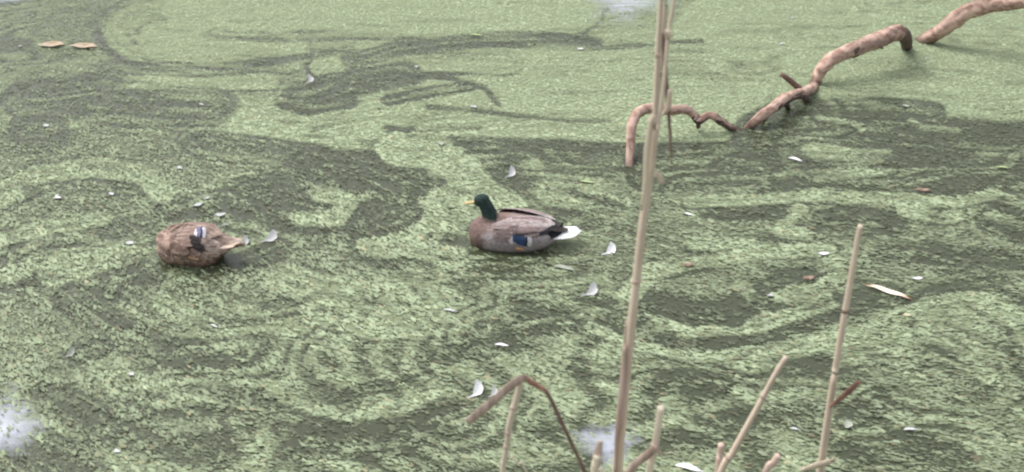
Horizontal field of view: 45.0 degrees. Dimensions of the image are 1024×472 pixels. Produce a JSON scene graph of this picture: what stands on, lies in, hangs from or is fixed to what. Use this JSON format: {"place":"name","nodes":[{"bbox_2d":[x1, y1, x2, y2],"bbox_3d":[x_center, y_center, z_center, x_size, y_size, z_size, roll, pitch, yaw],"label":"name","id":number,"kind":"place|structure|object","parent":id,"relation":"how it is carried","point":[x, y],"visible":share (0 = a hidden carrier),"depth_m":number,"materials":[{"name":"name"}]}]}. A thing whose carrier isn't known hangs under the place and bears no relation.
{"place":"outdoors","nodes":[
{"label":"outdoors","id":0,"kind":"place"},
{"bbox_2d":[0,0,1023,471],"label":"pond water","id":1,"kind":"structure","parent":0,"point":[232,258],"depth_m":5.68,"materials":[{"name":"green liquid"}]},
{"bbox_2d":[0,412,19,439],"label":"foam patch","id":2,"kind":"object","parent":1,"relation":"on","point":[5,423],"visible":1,"depth_m":4.42,"materials":[{"name":"white liquid"}]},
{"bbox_2d":[39,41,63,46],"bbox_3d":[-2.837,-1.178,7.617,0.149,0.016,0.099,-20,36,-31],"label":"fallen leaf","id":3,"kind":"object","parent":1,"relation":"on","point":[51,43],"visible":1,"depth_m":7.63,"materials":[{"name":"beige plant"}]},
{"bbox_2d":[63,346,74,357],"bbox_3d":[-1.712,0.451,4.780,0.025,0.026,0.058,18,35,29],"label":"feather","id":4,"kind":"object","parent":1,"relation":"on","point":[71,351],"visible":1,"depth_m":4.79,"materials":[{"name":"white"}]},
{"bbox_2d":[68,42,97,47],"bbox_3d":[-2.633,-1.171,7.607,0.193,0.014,0.082,3,30,6],"label":"fallen leaf","id":5,"kind":"object","parent":1,"relation":"on","point":[81,45],"visible":1,"depth_m":7.62,"materials":[{"name":"beige plant"}]},
{"bbox_2d":[156,222,244,266],"bbox_3d":[-1.373,0.047,5.389,0.378,0.220,0.270,20,35,30],"label":"mallard hen","id":6,"kind":"object","parent":1,"relation":"on","point":[195,244],"visible":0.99,"depth_m":5.33,"materials":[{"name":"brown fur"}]},
{"bbox_2d":[242,235,248,244],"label":"feather","id":7,"kind":"object","parent":1,"relation":"on","point":[246,239],"visible":0.56,"depth_m":5.53,"materials":[{"name":"white"}]},
{"bbox_2d":[261,229,277,241],"bbox_3d":[-1.086,0.002,5.549,0.093,0.035,0.039,-26,39,-37],"label":"feather","id":8,"kind":"object","parent":1,"relation":"on","point":[272,235],"visible":1,"depth_m":5.56,"materials":[{"name":"white"}]},
{"bbox_2d":[306,74,313,83],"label":"feather","id":9,"kind":"object","parent":1,"relation":"on","point":[310,78],"visible":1,"depth_m":7.14,"materials":[{"name":"white"}]},
{"bbox_2d":[467,379,482,398],"bbox_3d":[-0.131,0.567,4.566,0.037,0.039,0.089,14,33,23],"label":"feather","id":10,"kind":"object","parent":1,"relation":"on","point":[478,388],"visible":1,"depth_m":4.58,"materials":[{"name":"white"}]},
{"bbox_2d":[488,385,497,396],"bbox_3d":[-0.069,0.575,4.569,0.024,0.023,0.054,11,32,19],"label":"feather","id":11,"kind":"object","parent":1,"relation":"on","point":[494,390],"visible":0.91,"depth_m":4.58,"materials":[{"name":"white"}]},
{"bbox_2d":[505,165,515,177],"bbox_3d":[-0.004,-0.316,6.097,0.035,0.037,0.080,15,33,24],"label":"feather","id":12,"kind":"object","parent":1,"relation":"on","point":[512,171],"visible":1,"depth_m":6.11,"materials":[{"name":"white"}]},
{"bbox_2d":[0,0,1023,471],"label":"duckweed","id":13,"kind":"object","parent":1,"relation":"on","point":[456,322],"visible":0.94,"depth_m":5.51,"materials":[{"name":"green plant"}]},
{"bbox_2d":[510,455,526,471],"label":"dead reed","id":14,"kind":"object","parent":1,"relation":"on","point":[514,459],"visible":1,"depth_m":1.89,"materials":[{"name":"beige plant"}]},
{"bbox_2d":[464,194,581,251],"bbox_3d":[0.048,-0.058,5.498,0.524,0.278,0.233,2,30,3],"label":"mallard drake","id":15,"kind":"object","parent":1,"relation":"on","point":[491,228],"visible":0.98,"depth_m":5.45,"materials":[{"name":"brown"}]},
{"bbox_2d":[464,374,585,471],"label":"dead reed","id":16,"kind":"object","parent":1,"relation":"on","point":[500,394],"visible":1,"depth_m":1.82,"materials":[{"name":"brown plant"}]},
{"bbox_2d":[553,264,574,270],"bbox_3d":[0.226,0.136,5.345,0.099,0.007,0.028,13,32,21],"label":"feather","id":17,"kind":"object","parent":1,"relation":"on","point":[565,267],"visible":1,"depth_m":5.35,"materials":[{"name":"white"}]},
{"bbox_2d":[581,282,597,295],"bbox_3d":[0.329,0.225,5.161,0.039,0.037,0.090,26,39,38],"label":"feather","id":18,"kind":"object","parent":1,"relation":"on","point":[593,289],"visible":1,"depth_m":5.17,"materials":[{"name":"white"}]},
{"bbox_2d":[591,441,603,471],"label":"dead reed","id":19,"kind":"object","parent":1,"relation":"on","point":[596,462],"visible":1,"depth_m":1.80,"materials":[{"name":"brown plant"}]},
{"bbox_2d":[602,241,615,254],"bbox_3d":[0.432,0.058,5.452,0.038,0.036,0.092,23,37,34],"label":"feather","id":20,"kind":"object","parent":1,"relation":"on","point":[611,248],"visible":1,"depth_m":5.46,"materials":[{"name":"white"}]},
{"bbox_2d":[604,433,614,449],"bbox_3d":[0.366,0.723,4.342,0.334,0.001,0.372,-20,36,-31],"label":"foam patch","id":21,"kind":"object","parent":1,"relation":"on","point":[609,443],"visible":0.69,"depth_m":4.34,"materials":[{"name":"white liquid"}]},
{"bbox_2d":[612,0,664,471],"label":"dead reed","id":22,"kind":"object","parent":1,"relation":"on","point":[649,154],"visible":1,"depth_m":1.75,"materials":[{"name":"brown plant"}]},
{"bbox_2d":[624,405,664,471],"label":"dead reed","id":23,"kind":"object","parent":1,"relation":"on","point":[650,454],"visible":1,"depth_m":1.85,"materials":[{"name":"brown plant"}]},
{"bbox_2d":[622,0,675,471],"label":"dead reed","id":24,"kind":"object","parent":1,"relation":"in","point":[668,33],"visible":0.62,"depth_m":1.66,"materials":[{"name":"brown plant"}]},
{"bbox_2d":[662,32,671,165],"bbox_3d":[0.220,-0.188,1.752,0.030,0.205,0.024,0,30,0],"label":"dead reed","id":25,"kind":"object","parent":24,"relation":"attached to","point":[668,98],"visible":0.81,"depth_m":1.75,"materials":[{"name":"brown plant"}]},
{"bbox_2d":[656,0,667,125],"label":"dead reed","id":26,"kind":"object","parent":1,"relation":"on","point":[665,8],"visible":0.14,"depth_m":1.74,"materials":[{"name":"beige plant"}]},
{"bbox_2d":[675,463,702,471],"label":"feather","id":27,"kind":"object","parent":1,"relation":"on","point":[688,466],"visible":1,"depth_m":4.22,"materials":[{"name":"white"}]},
{"bbox_2d":[715,442,724,471],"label":"dead reed","id":28,"kind":"object","parent":1,"relation":"on","point":[720,452],"visible":0.88,"depth_m":2.08,"materials":[{"name":"beige plant"}]},
{"bbox_2d":[718,355,787,471],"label":"dead reed","id":29,"kind":"object","parent":1,"relation":"on","point":[729,457],"visible":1,"depth_m":1.95,"materials":[{"name":"brown plant"}]},
{"bbox_2d":[625,24,912,167],"bbox_3d":[1.522,-0.822,6.837,2.573,0.350,0.348,-21,36,-31],"label":"fallen branch","id":30,"kind":"object","parent":1,"relation":"on","point":[881,39],"visible":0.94,"depth_m":6.79,"materials":[{"name":"brown wood"}]},
{"bbox_2d":[763,453,781,471],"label":"dead reed","id":31,"kind":"object","parent":1,"relation":"on","point":[773,462],"visible":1,"depth_m":2.04,"materials":[{"name":"beige plant"}]},
{"bbox_2d":[803,276,813,279],"bbox_3d":[1.264,0.178,5.266,0.057,0.011,0.029,-6,31,-10],"label":"fallen leaf","id":32,"kind":"object","parent":1,"relation":"on","point":[809,277],"visible":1,"depth_m":5.26,"materials":[{"name":"orange plant"}]},
{"bbox_2d":[798,224,863,471],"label":"dead reed","id":33,"kind":"object","parent":1,"relation":"on","point":[821,463],"visible":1,"depth_m":1.99,"materials":[{"name":"brown plant"}]},
{"bbox_2d":[844,419,852,427],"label":"feather","id":34,"kind":"object","parent":1,"relation":"on","point":[848,423],"visible":1,"depth_m":4.42,"materials":[{"name":"white"}]},
{"bbox_2d":[864,284,911,299],"bbox_3d":[1.578,0.229,5.178,0.211,0.010,0.031,20,35,30],"label":"fallen leaf","id":35,"kind":"object","parent":1,"relation":"on","point":[884,289],"visible":1,"depth_m":5.18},
{"bbox_2d":[904,427,916,429],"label":"feather","id":36,"kind":"object","parent":1,"relation":"on","point":[909,428],"visible":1,"depth_m":4.40,"materials":[{"name":"white"}]},
{"bbox_2d":[914,188,932,190],"bbox_3d":[1.982,-0.223,5.962,0.090,0.010,0.027,3,30,5],"label":"fallen leaf","id":37,"kind":"object","parent":1,"relation":"on","point":[924,189],"visible":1,"depth_m":5.96,"materials":[{"name":"beige plant"}]},
{"bbox_2d":[914,0,1023,43],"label":"fallen branch","id":38,"kind":"object","parent":1,"relation":"on","point":[957,18],"visible":0.95,"depth_m":7.45,"materials":[{"name":"brown wood"}]}
]}

